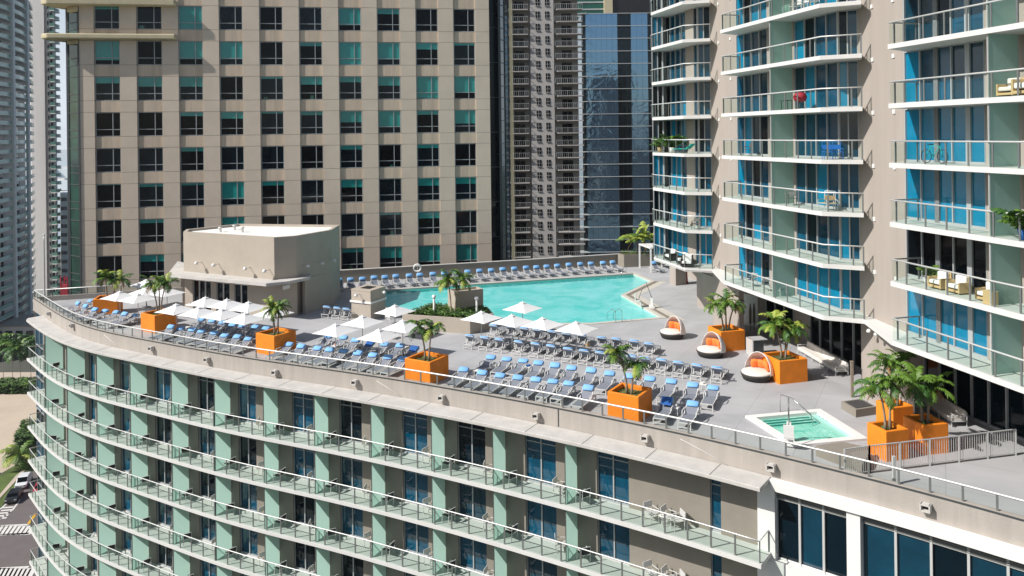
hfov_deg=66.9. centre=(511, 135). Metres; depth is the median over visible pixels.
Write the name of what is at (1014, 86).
armchair
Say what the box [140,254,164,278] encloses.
window
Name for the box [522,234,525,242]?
window
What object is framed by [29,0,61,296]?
blank wall tower
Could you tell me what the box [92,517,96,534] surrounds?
window
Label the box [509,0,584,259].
grey apartment tower
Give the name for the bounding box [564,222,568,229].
window
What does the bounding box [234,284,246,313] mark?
window
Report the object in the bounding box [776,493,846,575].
window
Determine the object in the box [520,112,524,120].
window
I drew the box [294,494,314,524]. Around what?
window
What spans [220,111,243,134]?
window
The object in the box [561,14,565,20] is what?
window
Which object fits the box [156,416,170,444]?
window
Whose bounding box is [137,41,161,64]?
window
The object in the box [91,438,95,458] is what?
window
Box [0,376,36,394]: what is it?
hedge
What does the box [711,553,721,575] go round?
window
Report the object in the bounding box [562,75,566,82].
window
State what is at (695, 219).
patio chair
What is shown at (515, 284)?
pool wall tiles
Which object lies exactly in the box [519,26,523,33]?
window
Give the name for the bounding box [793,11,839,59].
window
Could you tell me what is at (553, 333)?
sun lounger
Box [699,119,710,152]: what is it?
window
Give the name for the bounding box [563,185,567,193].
window
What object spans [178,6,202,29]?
window
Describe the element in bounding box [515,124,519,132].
window
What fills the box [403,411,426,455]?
window
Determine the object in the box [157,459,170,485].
window
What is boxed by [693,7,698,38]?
window
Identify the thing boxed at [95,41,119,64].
window
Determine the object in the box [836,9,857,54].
window
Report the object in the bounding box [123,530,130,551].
window
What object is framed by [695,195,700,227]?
window
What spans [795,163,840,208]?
window
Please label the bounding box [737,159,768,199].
window
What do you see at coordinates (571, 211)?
window
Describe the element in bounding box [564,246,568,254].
window
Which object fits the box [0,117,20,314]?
windows
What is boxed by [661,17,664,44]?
window
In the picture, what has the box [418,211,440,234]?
window
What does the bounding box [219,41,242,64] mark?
window
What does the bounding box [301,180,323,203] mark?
window
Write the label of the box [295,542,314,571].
window
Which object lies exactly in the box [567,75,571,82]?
window
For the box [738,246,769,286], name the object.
window
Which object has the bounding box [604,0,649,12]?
beige tower
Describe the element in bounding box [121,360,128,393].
window
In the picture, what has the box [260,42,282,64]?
window
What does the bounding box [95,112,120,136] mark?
window
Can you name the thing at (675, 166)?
window
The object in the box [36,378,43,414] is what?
window
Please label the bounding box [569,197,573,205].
window
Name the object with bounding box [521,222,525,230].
window
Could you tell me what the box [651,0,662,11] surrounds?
window
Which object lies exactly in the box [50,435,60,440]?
balcony chair
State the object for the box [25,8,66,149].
sky
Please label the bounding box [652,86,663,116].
window
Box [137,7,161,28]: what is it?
window
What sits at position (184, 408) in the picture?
balcony chair
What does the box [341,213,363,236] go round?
window
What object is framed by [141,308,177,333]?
planter
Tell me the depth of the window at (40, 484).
73.99 m
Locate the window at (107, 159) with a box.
[96,148,120,172]
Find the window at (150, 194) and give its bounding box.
[139,183,163,207]
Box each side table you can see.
[658,514,669,526]
[671,405,679,416]
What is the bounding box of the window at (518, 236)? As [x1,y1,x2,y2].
[516,234,520,242]
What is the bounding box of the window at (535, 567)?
[527,556,556,575]
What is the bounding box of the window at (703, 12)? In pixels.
[696,6,709,38]
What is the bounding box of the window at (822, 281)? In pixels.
[796,262,842,310]
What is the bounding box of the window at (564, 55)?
[562,50,566,57]
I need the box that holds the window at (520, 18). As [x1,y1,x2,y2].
[519,14,523,20]
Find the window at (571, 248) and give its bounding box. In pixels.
[569,246,573,254]
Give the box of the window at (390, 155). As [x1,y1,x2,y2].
[378,144,401,167]
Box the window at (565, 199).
[563,197,567,205]
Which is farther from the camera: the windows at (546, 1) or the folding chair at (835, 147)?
the windows at (546, 1)
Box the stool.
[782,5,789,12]
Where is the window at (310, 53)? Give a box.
[299,42,322,64]
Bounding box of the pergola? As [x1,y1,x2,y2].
[638,243,662,272]
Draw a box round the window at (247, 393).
[239,383,255,423]
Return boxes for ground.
[0,255,60,509]
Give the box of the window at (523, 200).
[521,198,525,206]
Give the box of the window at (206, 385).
[199,376,213,413]
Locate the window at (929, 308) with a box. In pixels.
[906,290,941,343]
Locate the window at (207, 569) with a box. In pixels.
[201,560,215,575]
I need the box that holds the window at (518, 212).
[516,210,520,218]
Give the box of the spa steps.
[763,415,848,436]
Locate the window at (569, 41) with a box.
[567,38,571,45]
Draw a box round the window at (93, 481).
[91,478,95,496]
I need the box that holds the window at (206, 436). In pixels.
[199,427,214,456]
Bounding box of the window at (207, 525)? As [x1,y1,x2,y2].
[200,515,215,543]
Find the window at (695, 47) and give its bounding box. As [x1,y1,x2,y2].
[693,44,698,76]
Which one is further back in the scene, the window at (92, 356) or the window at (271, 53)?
the window at (271, 53)
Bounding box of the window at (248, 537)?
[241,528,257,556]
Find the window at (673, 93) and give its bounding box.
[665,83,685,116]
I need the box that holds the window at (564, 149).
[563,148,567,156]
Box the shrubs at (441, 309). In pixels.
[408,302,490,317]
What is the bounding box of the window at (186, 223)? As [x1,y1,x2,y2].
[181,217,204,241]
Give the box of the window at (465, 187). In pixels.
[455,177,476,199]
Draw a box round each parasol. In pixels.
[100,290,132,320]
[118,293,157,324]
[127,279,153,307]
[128,288,157,311]
[150,288,186,307]
[154,303,194,337]
[177,306,215,340]
[186,296,220,328]
[200,309,240,342]
[207,299,244,330]
[223,313,267,348]
[229,301,266,329]
[254,309,294,317]
[312,323,357,362]
[341,314,384,349]
[355,328,401,366]
[375,305,414,339]
[382,319,423,356]
[460,310,501,347]
[490,313,532,351]
[503,301,541,336]
[521,316,563,354]
[554,321,597,359]
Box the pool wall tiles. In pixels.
[386,275,633,293]
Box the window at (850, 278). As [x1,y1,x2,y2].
[839,269,860,311]
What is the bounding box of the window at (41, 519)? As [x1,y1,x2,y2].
[38,511,44,523]
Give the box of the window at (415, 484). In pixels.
[404,470,427,505]
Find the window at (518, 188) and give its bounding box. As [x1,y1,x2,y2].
[516,185,520,193]
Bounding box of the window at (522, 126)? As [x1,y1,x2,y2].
[520,124,524,132]
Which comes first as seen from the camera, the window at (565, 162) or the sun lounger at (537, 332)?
the sun lounger at (537, 332)
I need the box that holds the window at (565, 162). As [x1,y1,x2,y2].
[563,160,567,168]
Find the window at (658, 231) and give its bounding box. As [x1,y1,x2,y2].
[654,225,665,255]
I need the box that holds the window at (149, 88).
[137,76,162,100]
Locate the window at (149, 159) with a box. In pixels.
[138,147,163,171]
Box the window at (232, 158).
[221,146,243,169]
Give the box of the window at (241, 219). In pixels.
[221,216,244,224]
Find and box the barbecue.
[793,92,806,108]
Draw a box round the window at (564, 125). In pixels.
[563,124,566,132]
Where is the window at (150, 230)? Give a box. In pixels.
[139,218,163,242]
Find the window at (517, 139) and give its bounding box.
[515,137,519,144]
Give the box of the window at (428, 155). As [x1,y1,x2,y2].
[417,144,439,166]
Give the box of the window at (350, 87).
[339,76,361,99]
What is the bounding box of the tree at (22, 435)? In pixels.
[12,418,36,451]
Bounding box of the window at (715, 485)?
[711,479,720,532]
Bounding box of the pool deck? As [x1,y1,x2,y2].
[47,265,1023,515]
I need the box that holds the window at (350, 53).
[339,42,361,64]
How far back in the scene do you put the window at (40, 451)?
74.12 m
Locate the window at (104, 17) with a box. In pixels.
[94,6,118,28]
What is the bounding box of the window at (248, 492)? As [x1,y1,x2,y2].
[240,482,256,511]
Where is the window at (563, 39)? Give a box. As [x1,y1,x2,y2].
[562,38,565,45]
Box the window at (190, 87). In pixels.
[179,76,202,99]
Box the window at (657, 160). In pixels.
[653,155,664,186]
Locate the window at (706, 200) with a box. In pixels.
[700,195,711,227]
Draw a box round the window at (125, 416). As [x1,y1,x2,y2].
[121,407,129,431]
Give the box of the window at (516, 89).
[515,88,518,95]
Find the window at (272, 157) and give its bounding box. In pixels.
[261,146,283,169]
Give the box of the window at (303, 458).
[293,447,313,479]
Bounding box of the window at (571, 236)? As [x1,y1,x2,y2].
[569,234,573,242]
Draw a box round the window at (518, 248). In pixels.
[517,247,520,255]
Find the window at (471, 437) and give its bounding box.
[458,421,485,469]
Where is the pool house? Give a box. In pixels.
[170,224,339,318]
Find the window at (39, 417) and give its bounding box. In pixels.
[36,410,43,444]
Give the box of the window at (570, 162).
[568,160,572,168]
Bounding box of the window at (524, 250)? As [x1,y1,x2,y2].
[522,247,526,254]
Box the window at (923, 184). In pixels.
[905,168,940,222]
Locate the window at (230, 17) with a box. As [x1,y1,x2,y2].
[219,6,242,29]
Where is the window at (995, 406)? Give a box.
[923,357,1023,440]
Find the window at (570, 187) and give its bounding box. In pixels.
[568,185,572,193]
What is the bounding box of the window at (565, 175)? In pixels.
[563,173,567,181]
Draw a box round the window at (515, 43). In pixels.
[514,39,518,45]
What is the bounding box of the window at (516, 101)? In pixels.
[515,100,519,107]
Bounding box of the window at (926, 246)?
[905,229,940,278]
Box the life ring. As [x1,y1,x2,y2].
[413,264,421,272]
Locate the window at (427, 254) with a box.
[418,245,440,264]
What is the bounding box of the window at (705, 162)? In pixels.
[698,157,711,189]
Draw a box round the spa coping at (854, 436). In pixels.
[745,409,866,447]
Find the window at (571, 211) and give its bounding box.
[569,209,573,217]
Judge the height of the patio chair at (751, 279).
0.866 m
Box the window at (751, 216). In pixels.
[738,203,769,242]
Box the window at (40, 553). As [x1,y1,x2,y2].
[38,545,44,557]
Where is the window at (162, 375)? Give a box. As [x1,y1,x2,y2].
[155,367,169,403]
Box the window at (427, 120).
[416,110,438,132]
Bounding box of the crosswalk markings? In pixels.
[0,499,33,575]
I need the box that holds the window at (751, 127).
[737,116,768,155]
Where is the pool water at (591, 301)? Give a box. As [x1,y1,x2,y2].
[385,276,655,322]
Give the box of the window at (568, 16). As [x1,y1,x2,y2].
[566,14,570,20]
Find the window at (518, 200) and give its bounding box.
[516,198,520,206]
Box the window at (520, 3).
[519,2,523,8]
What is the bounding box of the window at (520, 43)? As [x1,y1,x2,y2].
[519,39,523,45]
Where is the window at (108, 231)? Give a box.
[97,220,121,244]
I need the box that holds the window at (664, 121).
[662,120,665,151]
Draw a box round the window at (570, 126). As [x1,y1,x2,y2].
[568,124,572,131]
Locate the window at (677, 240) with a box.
[667,229,687,255]
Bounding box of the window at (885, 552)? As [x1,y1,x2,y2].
[861,516,1023,575]
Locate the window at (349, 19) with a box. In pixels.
[338,8,360,30]
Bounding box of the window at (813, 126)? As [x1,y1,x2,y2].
[794,112,840,158]
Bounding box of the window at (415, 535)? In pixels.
[404,521,428,555]
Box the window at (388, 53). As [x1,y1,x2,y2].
[377,42,399,64]
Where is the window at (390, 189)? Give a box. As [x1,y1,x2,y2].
[379,178,401,201]
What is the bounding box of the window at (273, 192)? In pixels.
[261,181,284,204]
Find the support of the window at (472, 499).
in the hotel building at (748, 510)
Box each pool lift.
[635,283,654,308]
[783,397,793,446]
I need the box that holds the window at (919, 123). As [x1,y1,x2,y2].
[904,107,939,162]
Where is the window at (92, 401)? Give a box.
[90,398,94,420]
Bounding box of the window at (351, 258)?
[341,247,363,269]
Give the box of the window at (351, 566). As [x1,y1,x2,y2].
[342,554,362,575]
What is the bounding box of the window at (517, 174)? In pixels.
[516,173,520,181]
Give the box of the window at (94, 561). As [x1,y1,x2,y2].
[92,557,96,572]
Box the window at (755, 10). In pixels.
[735,0,766,25]
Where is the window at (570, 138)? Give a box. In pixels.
[568,136,572,144]
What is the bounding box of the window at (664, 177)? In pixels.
[663,156,666,186]
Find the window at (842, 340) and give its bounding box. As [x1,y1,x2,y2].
[809,315,860,369]
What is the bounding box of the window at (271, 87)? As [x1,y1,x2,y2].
[260,76,283,99]
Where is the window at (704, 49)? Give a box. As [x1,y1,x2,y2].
[697,44,709,76]
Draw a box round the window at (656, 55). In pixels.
[651,51,663,81]
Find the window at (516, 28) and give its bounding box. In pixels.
[514,26,518,33]
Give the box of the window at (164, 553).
[158,544,171,567]
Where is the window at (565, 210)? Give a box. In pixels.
[564,209,567,217]
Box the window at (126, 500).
[122,489,130,511]
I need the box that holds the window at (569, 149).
[568,148,572,156]
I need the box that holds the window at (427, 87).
[416,76,438,98]
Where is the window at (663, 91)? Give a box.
[662,86,665,116]
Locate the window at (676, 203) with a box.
[667,192,687,224]
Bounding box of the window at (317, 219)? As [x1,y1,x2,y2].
[301,214,323,224]
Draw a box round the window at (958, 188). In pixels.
[939,170,986,229]
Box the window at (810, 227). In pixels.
[796,212,841,259]
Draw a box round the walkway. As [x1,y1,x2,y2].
[0,372,36,378]
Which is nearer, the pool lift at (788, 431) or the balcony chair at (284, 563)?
the pool lift at (788, 431)
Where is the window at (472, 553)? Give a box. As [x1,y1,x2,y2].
[459,536,486,573]
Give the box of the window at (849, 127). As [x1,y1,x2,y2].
[838,112,858,158]
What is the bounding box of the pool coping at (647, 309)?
[385,273,665,324]
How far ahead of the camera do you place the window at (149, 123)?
89.86 m
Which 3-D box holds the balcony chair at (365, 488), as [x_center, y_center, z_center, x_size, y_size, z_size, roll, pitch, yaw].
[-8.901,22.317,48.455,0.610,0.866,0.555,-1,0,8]
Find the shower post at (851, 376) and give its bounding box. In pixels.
[850,361,853,397]
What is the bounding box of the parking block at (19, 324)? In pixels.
[0,314,35,354]
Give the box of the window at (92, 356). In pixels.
[90,353,94,383]
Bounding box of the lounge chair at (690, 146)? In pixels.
[673,144,694,151]
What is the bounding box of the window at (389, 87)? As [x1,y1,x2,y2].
[378,76,400,98]
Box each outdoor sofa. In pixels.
[797,341,848,375]
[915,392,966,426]
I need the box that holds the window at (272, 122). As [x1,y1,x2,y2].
[261,111,283,134]
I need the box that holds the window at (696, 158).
[695,157,699,189]
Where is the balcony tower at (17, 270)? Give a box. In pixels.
[0,0,35,321]
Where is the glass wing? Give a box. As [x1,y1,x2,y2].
[489,0,511,260]
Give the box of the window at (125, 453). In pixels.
[122,448,129,472]
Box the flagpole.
[43,234,45,302]
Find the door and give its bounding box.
[744,293,758,327]
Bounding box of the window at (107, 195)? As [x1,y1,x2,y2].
[96,184,121,208]
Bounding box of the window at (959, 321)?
[941,300,988,359]
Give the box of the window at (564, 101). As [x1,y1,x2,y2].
[562,99,566,107]
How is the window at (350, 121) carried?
in the office tower at (364, 125)
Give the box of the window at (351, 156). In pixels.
[340,145,362,167]
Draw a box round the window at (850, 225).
[839,217,859,260]
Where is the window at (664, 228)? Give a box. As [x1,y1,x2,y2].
[664,228,666,251]
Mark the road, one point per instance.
(15, 550)
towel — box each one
[364,341,372,346]
[409,345,417,351]
[661,396,671,405]
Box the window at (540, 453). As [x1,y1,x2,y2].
[526,436,555,486]
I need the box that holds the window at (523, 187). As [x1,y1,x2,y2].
[521,185,525,193]
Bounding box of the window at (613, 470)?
[597,451,628,505]
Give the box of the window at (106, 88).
[95,76,119,100]
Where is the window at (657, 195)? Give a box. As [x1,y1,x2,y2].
[653,190,663,220]
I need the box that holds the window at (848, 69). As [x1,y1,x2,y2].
[837,60,857,106]
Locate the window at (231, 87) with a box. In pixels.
[220,76,242,99]
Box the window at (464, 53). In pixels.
[453,43,474,64]
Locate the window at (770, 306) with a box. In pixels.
[765,299,794,337]
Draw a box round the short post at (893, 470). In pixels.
[892,456,895,481]
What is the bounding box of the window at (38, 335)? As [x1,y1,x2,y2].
[35,314,42,349]
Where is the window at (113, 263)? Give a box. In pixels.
[97,255,121,279]
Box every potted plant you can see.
[649,137,664,151]
[657,134,688,152]
[916,265,943,283]
[990,208,1023,239]
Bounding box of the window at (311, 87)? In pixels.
[300,76,322,99]
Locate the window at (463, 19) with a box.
[453,9,474,31]
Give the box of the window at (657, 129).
[652,120,664,151]
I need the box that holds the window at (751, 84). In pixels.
[736,72,767,112]
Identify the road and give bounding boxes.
[0,470,37,575]
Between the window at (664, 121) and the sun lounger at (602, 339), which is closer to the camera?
the sun lounger at (602, 339)
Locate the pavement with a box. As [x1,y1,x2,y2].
[0,470,24,497]
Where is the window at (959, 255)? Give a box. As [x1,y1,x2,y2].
[941,235,986,291]
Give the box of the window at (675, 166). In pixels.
[666,156,686,188]
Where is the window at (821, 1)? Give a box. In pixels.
[793,0,838,9]
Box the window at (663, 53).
[662,51,664,80]
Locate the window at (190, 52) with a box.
[179,41,202,64]
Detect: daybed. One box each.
[660,316,685,339]
[696,332,725,358]
[741,351,773,382]
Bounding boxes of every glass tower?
[577,0,603,20]
[577,13,653,254]
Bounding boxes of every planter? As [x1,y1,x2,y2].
[93,295,122,315]
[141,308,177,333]
[256,327,295,354]
[405,351,448,382]
[607,382,651,421]
[708,324,744,351]
[761,350,807,383]
[867,420,908,461]
[876,398,912,425]
[903,413,948,454]
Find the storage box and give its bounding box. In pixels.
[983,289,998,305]
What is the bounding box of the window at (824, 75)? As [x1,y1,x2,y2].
[794,61,839,108]
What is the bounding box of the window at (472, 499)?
[459,483,485,521]
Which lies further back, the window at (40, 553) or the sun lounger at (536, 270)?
the sun lounger at (536, 270)
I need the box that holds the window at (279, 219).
[262,215,284,223]
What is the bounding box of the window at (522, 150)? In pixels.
[521,149,524,157]
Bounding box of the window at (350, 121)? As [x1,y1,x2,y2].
[339,111,362,133]
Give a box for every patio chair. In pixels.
[385,315,392,324]
[677,216,686,226]
[691,218,700,229]
[742,143,750,155]
[746,273,757,286]
[761,277,769,291]
[787,191,796,204]
[789,0,801,11]
[797,0,808,7]
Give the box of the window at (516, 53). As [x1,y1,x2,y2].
[514,51,518,58]
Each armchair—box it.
[664,248,677,259]
[676,252,689,263]
[680,254,693,266]
[927,271,952,288]
[945,274,971,293]
[975,281,989,299]
[996,77,1023,95]
[1011,79,1023,94]
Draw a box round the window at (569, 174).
[568,173,572,180]
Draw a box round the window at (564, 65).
[562,63,566,70]
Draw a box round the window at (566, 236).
[564,234,568,242]
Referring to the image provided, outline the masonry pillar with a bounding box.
[350,284,386,318]
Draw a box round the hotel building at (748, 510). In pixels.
[26,290,1023,575]
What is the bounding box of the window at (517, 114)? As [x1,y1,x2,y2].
[515,112,519,120]
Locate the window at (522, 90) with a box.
[520,88,524,95]
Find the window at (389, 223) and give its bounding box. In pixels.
[379,212,401,235]
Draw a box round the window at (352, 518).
[341,505,362,537]
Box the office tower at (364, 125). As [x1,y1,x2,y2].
[41,0,491,294]
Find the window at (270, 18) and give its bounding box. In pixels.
[259,7,282,29]
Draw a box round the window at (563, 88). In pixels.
[562,87,566,94]
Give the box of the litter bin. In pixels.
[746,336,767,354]
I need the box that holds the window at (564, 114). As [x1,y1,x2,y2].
[562,111,566,119]
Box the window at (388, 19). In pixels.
[377,8,399,30]
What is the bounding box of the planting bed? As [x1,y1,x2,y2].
[402,304,493,333]
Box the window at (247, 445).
[240,436,256,467]
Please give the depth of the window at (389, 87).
93.92 m
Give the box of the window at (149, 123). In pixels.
[138,112,162,135]
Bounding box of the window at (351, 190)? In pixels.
[340,179,362,202]
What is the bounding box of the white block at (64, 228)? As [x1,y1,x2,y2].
[60,190,68,284]
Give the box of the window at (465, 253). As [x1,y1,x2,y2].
[456,244,477,262]
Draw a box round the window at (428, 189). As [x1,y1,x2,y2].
[417,177,439,200]
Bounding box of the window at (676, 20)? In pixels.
[665,11,685,43]
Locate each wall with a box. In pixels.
[37,253,617,444]
[448,286,482,309]
[618,248,664,267]
[816,442,870,473]
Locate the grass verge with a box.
[0,446,36,507]
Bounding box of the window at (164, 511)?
[157,501,171,526]
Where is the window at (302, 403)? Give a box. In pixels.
[293,392,312,432]
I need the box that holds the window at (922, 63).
[903,47,938,102]
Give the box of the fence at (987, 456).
[844,429,1016,473]
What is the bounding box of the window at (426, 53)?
[416,42,437,64]
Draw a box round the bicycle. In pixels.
[921,143,947,163]
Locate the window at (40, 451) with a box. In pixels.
[37,441,43,456]
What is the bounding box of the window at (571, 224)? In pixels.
[569,222,573,229]
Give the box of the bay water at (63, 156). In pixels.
[25,150,66,251]
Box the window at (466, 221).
[455,210,476,233]
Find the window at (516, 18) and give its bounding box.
[514,14,518,20]
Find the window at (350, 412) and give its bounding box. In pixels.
[340,400,361,443]
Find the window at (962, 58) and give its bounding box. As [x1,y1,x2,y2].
[937,40,984,100]
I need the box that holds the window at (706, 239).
[699,234,712,264]
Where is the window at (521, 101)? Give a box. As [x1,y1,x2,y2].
[520,100,524,107]
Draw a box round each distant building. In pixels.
[57,167,66,177]
[57,178,67,194]
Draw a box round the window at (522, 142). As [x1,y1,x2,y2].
[520,136,524,144]
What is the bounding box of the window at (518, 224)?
[516,222,520,230]
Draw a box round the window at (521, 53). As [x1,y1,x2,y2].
[519,51,523,58]
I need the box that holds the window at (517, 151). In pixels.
[515,149,519,157]
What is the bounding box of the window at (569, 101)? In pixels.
[567,99,571,107]
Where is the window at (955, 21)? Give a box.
[938,0,983,35]
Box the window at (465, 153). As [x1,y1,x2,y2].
[455,143,476,165]
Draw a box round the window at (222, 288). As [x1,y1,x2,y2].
[216,282,229,310]
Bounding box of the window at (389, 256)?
[380,246,402,266]
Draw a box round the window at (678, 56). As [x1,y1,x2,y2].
[665,47,685,79]
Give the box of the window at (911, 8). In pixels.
[903,0,938,40]
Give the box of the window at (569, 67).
[567,62,571,69]
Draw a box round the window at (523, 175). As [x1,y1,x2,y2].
[521,173,525,181]
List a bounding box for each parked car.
[4,487,23,503]
[14,471,32,487]
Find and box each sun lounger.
[61,301,85,312]
[65,299,92,310]
[68,304,89,316]
[73,307,100,319]
[81,309,108,323]
[92,310,119,325]
[102,312,130,328]
[111,313,140,328]
[149,324,174,338]
[157,326,185,340]
[168,327,196,342]
[178,329,206,344]
[180,318,205,334]
[190,330,218,346]
[195,319,216,332]
[201,320,226,336]
[201,333,229,348]
[213,334,241,350]
[214,323,236,338]
[225,336,254,352]
[226,324,247,338]
[232,324,259,340]
[251,326,270,342]
[265,342,293,359]
[277,343,308,360]
[293,345,322,363]
[307,347,334,365]
[308,335,334,350]
[321,306,341,318]
[321,348,348,366]
[322,335,349,351]
[331,307,351,319]
[334,338,360,354]
[336,350,364,369]
[340,278,343,291]
[340,308,352,319]
[347,277,355,291]
[348,342,376,354]
[351,352,378,371]
[359,277,366,285]
[363,342,390,360]
[366,354,394,373]
[370,275,379,285]
[380,343,406,361]
[380,356,406,374]
[381,275,391,288]
[392,274,403,286]
[393,345,419,361]
[405,273,416,286]
[416,273,425,285]
[429,272,437,284]
[445,366,470,386]
[462,369,488,389]
[463,334,480,349]
[464,270,474,281]
[472,354,496,375]
[475,269,486,281]
[478,336,494,351]
[480,372,506,392]
[487,324,508,337]
[488,268,498,277]
[490,356,512,377]
[493,338,514,353]
[498,267,511,279]
[499,374,524,395]
[504,326,520,339]
[505,358,528,378]
[510,266,522,278]
[512,340,531,356]
[517,376,542,399]
[518,327,532,341]
[522,265,534,278]
[523,360,544,382]
[529,342,546,358]
[531,328,547,342]
[532,265,544,277]
[535,378,559,402]
[539,362,561,386]
[542,264,554,276]
[544,344,562,360]
[546,330,561,344]
[550,380,575,405]
[553,264,566,275]
[556,365,577,387]
[560,332,575,346]
[561,347,579,363]
[564,263,577,274]
[571,384,595,407]
[575,367,598,390]
[576,262,588,274]
[577,334,594,348]
[577,349,595,365]
[586,262,599,273]
[593,351,611,367]
[595,336,612,351]
[595,370,615,395]
[598,261,611,273]
[609,260,621,271]
[610,337,628,348]
[611,355,626,370]
[619,373,635,384]
[626,354,639,369]
[628,339,643,355]
[639,356,656,373]
[639,375,656,390]
[642,342,660,357]
[649,261,664,273]
[653,396,674,424]
[654,358,672,375]
[656,378,677,403]
[672,361,689,378]
[677,400,699,430]
[680,381,699,407]
[690,363,710,381]
[700,385,719,411]
[710,366,728,384]
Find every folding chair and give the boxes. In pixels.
[818,190,833,210]
[822,142,835,158]
[824,191,837,209]
[829,142,843,158]
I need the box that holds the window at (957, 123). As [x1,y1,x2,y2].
[938,105,985,164]
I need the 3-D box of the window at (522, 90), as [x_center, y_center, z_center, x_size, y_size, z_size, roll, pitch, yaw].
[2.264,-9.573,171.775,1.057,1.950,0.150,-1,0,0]
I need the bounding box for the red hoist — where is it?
[60,276,68,294]
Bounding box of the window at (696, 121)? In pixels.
[694,119,699,152]
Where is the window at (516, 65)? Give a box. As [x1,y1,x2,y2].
[514,63,518,70]
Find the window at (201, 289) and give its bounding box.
[193,280,210,309]
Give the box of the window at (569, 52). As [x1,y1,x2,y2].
[567,50,571,57]
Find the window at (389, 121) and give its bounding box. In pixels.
[378,110,400,133]
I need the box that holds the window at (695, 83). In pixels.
[694,82,699,114]
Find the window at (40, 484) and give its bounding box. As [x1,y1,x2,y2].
[37,475,44,490]
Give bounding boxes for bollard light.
[432,295,435,310]
[475,296,478,311]
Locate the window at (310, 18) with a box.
[299,7,321,30]
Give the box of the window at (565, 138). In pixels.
[563,136,567,144]
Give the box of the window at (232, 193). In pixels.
[221,181,244,205]
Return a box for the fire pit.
[841,399,875,417]
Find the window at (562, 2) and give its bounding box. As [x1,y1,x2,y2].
[561,1,565,7]
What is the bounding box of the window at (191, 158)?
[180,147,203,170]
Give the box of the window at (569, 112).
[568,111,571,119]
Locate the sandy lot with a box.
[0,392,36,472]
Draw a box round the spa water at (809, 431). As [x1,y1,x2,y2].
[761,415,849,441]
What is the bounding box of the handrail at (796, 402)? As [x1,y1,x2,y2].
[780,394,812,424]
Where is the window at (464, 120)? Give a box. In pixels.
[454,110,475,132]
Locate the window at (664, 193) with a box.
[663,192,666,220]
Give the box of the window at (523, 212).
[521,210,525,218]
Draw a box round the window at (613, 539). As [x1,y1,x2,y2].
[598,519,629,564]
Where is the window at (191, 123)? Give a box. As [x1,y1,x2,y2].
[180,112,203,135]
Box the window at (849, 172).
[838,164,859,209]
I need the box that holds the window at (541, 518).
[527,500,556,541]
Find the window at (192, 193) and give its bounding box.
[181,182,204,206]
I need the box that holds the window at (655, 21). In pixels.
[651,17,660,47]
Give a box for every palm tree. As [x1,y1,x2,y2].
[0,333,15,377]
[0,334,34,376]
[0,337,35,376]
[0,440,36,470]
[10,333,35,371]
[92,269,132,295]
[139,272,178,314]
[260,295,291,334]
[404,319,445,360]
[434,269,459,312]
[450,269,475,310]
[602,344,652,394]
[615,221,653,252]
[704,288,745,330]
[757,310,810,359]
[852,368,922,429]
[867,349,919,406]
[893,361,956,423]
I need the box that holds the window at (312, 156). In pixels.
[301,145,323,168]
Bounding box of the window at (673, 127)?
[666,119,686,152]
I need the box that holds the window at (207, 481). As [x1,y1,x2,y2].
[200,471,214,499]
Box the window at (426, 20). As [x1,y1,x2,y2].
[415,9,437,31]
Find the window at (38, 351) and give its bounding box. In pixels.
[36,346,43,382]
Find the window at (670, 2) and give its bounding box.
[664,0,684,7]
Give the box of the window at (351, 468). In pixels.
[341,456,361,490]
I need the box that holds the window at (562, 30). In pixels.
[561,26,565,32]
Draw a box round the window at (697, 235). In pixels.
[695,233,700,264]
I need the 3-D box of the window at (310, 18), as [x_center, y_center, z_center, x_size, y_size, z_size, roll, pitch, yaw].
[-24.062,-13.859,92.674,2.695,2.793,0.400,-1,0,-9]
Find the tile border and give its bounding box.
[627,281,683,319]
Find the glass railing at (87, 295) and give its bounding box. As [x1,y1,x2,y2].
[34,281,181,316]
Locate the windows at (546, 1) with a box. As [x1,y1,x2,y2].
[535,0,551,252]
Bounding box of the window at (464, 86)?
[454,76,475,98]
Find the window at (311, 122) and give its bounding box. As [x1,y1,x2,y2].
[300,111,322,133]
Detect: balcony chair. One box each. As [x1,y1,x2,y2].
[50,362,59,372]
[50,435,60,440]
[52,398,58,403]
[52,471,59,476]
[52,542,61,549]
[53,506,60,512]
[73,374,83,385]
[74,452,84,462]
[75,412,84,424]
[75,528,84,536]
[76,489,83,500]
[77,565,84,574]
[104,384,114,395]
[105,424,114,432]
[105,464,115,474]
[107,503,115,511]
[107,544,115,554]
[139,393,147,405]
[139,434,149,444]
[140,475,149,486]
[140,517,149,529]
[140,557,150,571]
[180,403,190,414]
[181,446,190,458]
[181,488,192,502]
[182,532,191,545]
[211,537,215,552]
[224,456,235,468]
[225,546,236,558]
[226,413,232,419]
[228,502,234,514]
[258,416,262,430]
[258,461,263,477]
[258,506,263,517]
[259,551,264,569]
[273,422,283,434]
[273,467,285,481]
[274,514,285,525]
[274,560,286,575]
[307,424,313,439]
[307,471,314,487]
[308,564,315,575]
[324,430,336,446]
[325,478,336,494]
[326,527,335,542]
[363,435,370,451]
[363,483,370,500]
[364,531,371,547]
[380,441,393,457]
[381,492,393,505]
[382,540,394,557]
[422,446,430,465]
[423,497,431,516]
[423,547,431,567]
[441,454,454,470]
[442,507,455,524]
[443,559,455,573]
[483,460,492,478]
[483,512,492,531]
[483,565,493,575]
[505,470,516,484]
[505,523,517,541]
[552,476,564,497]
[554,533,565,553]
[575,488,590,506]
[577,546,590,561]
[643,500,658,523]
[643,559,658,575]
[660,503,676,524]
[661,564,676,575]
[669,508,685,531]
[669,569,685,575]
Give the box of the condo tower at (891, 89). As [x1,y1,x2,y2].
[650,0,1023,440]
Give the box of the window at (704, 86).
[697,81,710,114]
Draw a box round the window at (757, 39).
[736,28,766,68]
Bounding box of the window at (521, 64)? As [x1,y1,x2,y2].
[519,63,523,70]

